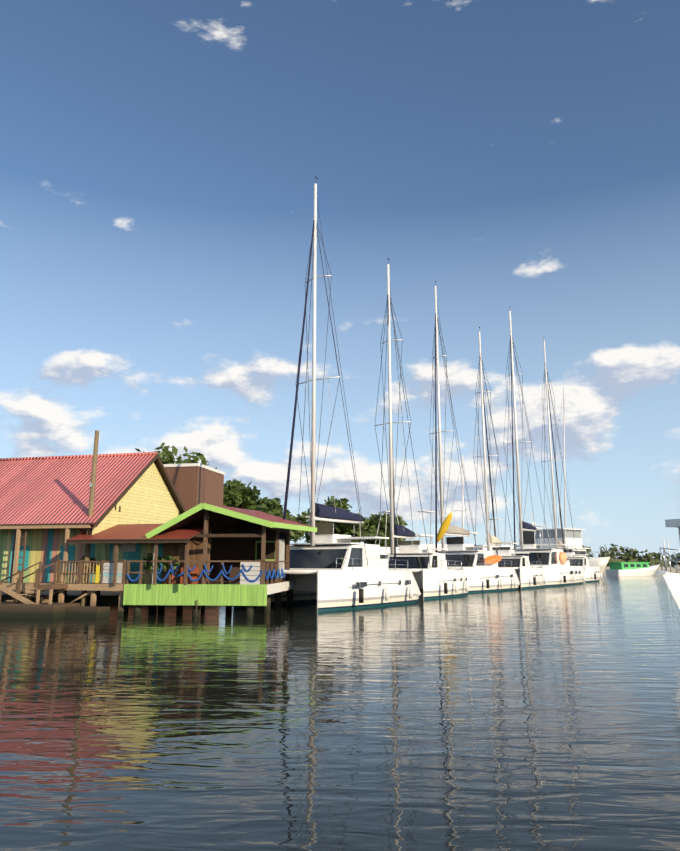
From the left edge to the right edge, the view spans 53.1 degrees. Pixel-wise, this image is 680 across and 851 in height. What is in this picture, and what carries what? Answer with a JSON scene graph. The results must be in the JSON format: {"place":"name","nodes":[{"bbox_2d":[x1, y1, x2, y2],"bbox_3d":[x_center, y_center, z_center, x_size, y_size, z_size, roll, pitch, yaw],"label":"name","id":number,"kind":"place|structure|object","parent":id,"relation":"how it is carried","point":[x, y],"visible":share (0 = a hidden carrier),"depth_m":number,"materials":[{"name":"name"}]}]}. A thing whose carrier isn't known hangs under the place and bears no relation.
{"place":"outdoors","nodes":[
{"label":"outdoors","id":0,"kind":"place"},
{"bbox_2d":[1,590,118,602],"bbox_3d":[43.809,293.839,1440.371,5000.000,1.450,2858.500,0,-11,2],"label":"ground","id":1,"kind":"structure","parent":0,"point":[107,596],"depth_m":40.80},
{"bbox_2d":[135,443,216,468],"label":"tree","id":2,"kind":"object","parent":1,"relation":"on","point":[168,455],"visible":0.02,"depth_m":71.86,"materials":[{"name":"green plant"}]},
{"bbox_2d":[223,478,260,509],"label":"tree","id":3,"kind":"object","parent":1,"relation":"on","point":[236,494],"visible":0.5,"depth_m":76.68,"materials":[{"name":"green plant"}]},
{"bbox_2d":[255,497,269,505],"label":"tree","id":4,"kind":"object","parent":1,"relation":"on","point":[264,500],"visible":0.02,"depth_m":79.17,"materials":[{"name":"green plant"}]},
{"bbox_2d":[255,498,310,542],"bbox_3d":[-6.092,11.273,65.550,5.940,8.607,5.948,-5,-13,25],"label":"tree","id":5,"kind":"object","parent":1,"relation":"on","point":[273,507],"visible":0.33,"depth_m":64.89,"materials":[{"name":"green plant"}]},
{"bbox_2d":[304,496,377,542],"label":"tree","id":6,"kind":"object","parent":1,"relation":"on","point":[351,529],"visible":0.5,"depth_m":82.02,"materials":[{"name":"green plant"}]},
{"bbox_2d":[363,513,407,546],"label":"tree","id":7,"kind":"object","parent":1,"relation":"on","point":[384,526],"visible":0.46,"depth_m":93.11,"materials":[{"name":"green plant"}]},
{"bbox_2d":[582,544,679,566],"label":"trees","id":8,"kind":"object","parent":1,"relation":"on","point":[627,556],"visible":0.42,"depth_m":297.53,"materials":[{"name":"green plant"}]},
{"bbox_2d":[163,463,224,510],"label":"brown shed","id":9,"kind":"structure","parent":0,"point":[195,484],"depth_m":48.23,"materials":[{"name":"metal"}]},
{"bbox_2d":[0,572,679,850],"bbox_3d":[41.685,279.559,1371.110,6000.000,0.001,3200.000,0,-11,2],"label":"water","id":10,"kind":"structure","parent":0,"point":[538,719],"depth_m":10.01,"materials":[{"name":"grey liquid"}]},
{"bbox_2d":[0,531,67,603],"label":"dock stairs","id":11,"kind":"structure","parent":10,"relation":"in","point":[35,594],"depth_m":31.03,"materials":[{"name":"brown wood"}]},
{"bbox_2d":[0,602,109,618],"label":"bank","id":12,"kind":"structure","parent":10,"relation":"on","point":[39,610],"depth_m":29.89,"materials":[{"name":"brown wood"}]},
{"bbox_2d":[0,452,185,615],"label":"yellow house","id":13,"kind":"structure","parent":10,"relation":"in","point":[44,502],"depth_m":34.80,"materials":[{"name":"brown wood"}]},
{"bbox_2d":[80,430,98,605],"bbox_3d":[-12.043,5.280,32.508,0.302,10.252,0.300,-9,-14,37],"label":"wooden post","id":14,"kind":"object","parent":13,"relation":"attached to","point":[83,601],"visible":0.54,"depth_m":32.73,"materials":[{"name":"brown wood"}]},
{"bbox_2d":[56,560,126,583],"bbox_3d":[-11.536,6.787,31.507,3.520,1.100,0.150,-3,-12,13],"label":"porch railing","id":15,"kind":"object","parent":13,"relation":"on","point":[110,565],"visible":0.9,"depth_m":31.41,"materials":[{"name":"brown wood"}]},
{"bbox_2d":[76,553,180,572],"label":"deck plants","id":16,"kind":"object","parent":13,"relation":"on","point":[147,565],"visible":0.6,"depth_m":31.76,"materials":[{"name":"green plant"}]},
{"bbox_2d":[66,523,217,584],"bbox_3d":[-9.351,6.017,32.190,6.200,2.880,3.050,-3,-12,13],"label":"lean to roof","id":17,"kind":"object","parent":13,"relation":"attached to","point":[132,542],"visible":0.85,"depth_m":32.31,"materials":[{"name":"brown wood"}]},
{"bbox_2d":[123,509,296,616],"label":"deck","id":18,"kind":"structure","parent":10,"relation":"in","point":[243,553],"depth_m":30.91,"materials":[{"name":"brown wood"}]},
{"bbox_2d":[145,503,316,540],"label":"pavilion roof","id":19,"kind":"structure","parent":18,"relation":"on","point":[224,517],"depth_m":32.04,"materials":[{"name":"paint"}]},
{"bbox_2d":[233,176,420,611],"bbox_3d":[0.575,-1.887,42.953,7.472,26.930,13.910,-8,-14,33],"label":"catamaran","id":20,"kind":"object","parent":10,"relation":"on","point":[329,570],"visible":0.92,"depth_m":38.51,"materials":[{"name":"white plastic"}]},
{"bbox_2d":[375,258,469,599],"bbox_3d":[6.475,0.934,52.365,6.019,25.138,11.721,-6,-13,29],"label":"catamaran","id":21,"kind":"object","parent":10,"relation":"on","point":[435,577],"visible":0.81,"depth_m":47.62,"materials":[{"name":"white plastic"}]},
{"bbox_2d":[375,511,551,558],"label":"boats","id":22,"kind":"object","parent":10,"relation":"on","point":[382,552],"visible":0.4,"depth_m":72.72,"materials":[{"name":"white plastic"}]},
{"bbox_2d":[449,387,575,555],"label":"sailboat masts","id":23,"kind":"object","parent":22,"relation":"on","point":[462,510],"visible":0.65,"depth_m":109.91,"materials":[{"name":"metal"}]},
{"bbox_2d":[418,281,519,592],"bbox_3d":[11.922,1.471,62.918,7.126,28.252,13.610,-9,-14,37],"label":"catamaran","id":24,"kind":"object","parent":10,"relation":"on","point":[483,571],"visible":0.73,"depth_m":58.17,"materials":[{"name":"white plastic"}]},
{"bbox_2d":[473,327,546,588],"bbox_3d":[16.938,4.076,69.126,5.989,25.620,13.681,-6,-13,29],"label":"catamaran","id":25,"kind":"object","parent":10,"relation":"on","point":[529,577],"visible":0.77,"depth_m":64.46,"materials":[{"name":"white plastic"}]},
{"bbox_2d":[503,306,585,586],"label":"catamaran","id":26,"kind":"object","parent":10,"relation":"on","point":[558,570],"visible":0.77,"depth_m":74.64,"materials":[{"name":"white plastic"}]},
{"bbox_2d":[517,512,609,573],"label":"trawler yacht","id":27,"kind":"object","parent":10,"relation":"on","point":[601,563],"visible":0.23,"depth_m":110.77,"materials":[{"name":"white plastic"}]},
{"bbox_2d":[541,340,601,582],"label":"catamaran","id":28,"kind":"object","parent":10,"relation":"on","point":[593,574],"visible":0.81,"depth_m":85.53,"materials":[{"name":"white plastic"}]},
{"bbox_2d":[605,562,659,575],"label":"boat","id":29,"kind":"object","parent":10,"relation":"in","point":[631,569],"visible":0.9,"depth_m":124.45,"materials":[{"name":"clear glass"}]},
{"bbox_2d":[656,519,679,608],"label":"boat","id":30,"kind":"object","parent":10,"relation":"on","point":[672,580],"visible":1,"depth_m":21.06,"materials":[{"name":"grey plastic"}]},
{"bbox_2d":[0,0,679,558],"label":"sky","id":31,"kind":"structure","parent":0,"point":[160,160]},
{"bbox_2d":[603,565,679,572],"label":"shoreline","id":32,"kind":"structure","parent":0,"point":[659,569],"depth_m":189.10,"materials":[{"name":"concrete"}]},
{"bbox_2d":[663,540,669,564],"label":"quay pole","id":33,"kind":"object","parent":32,"relation":"on","point":[668,549],"visible":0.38,"depth_m":198.98,"materials":[{"name":"white metal"}]}
]}

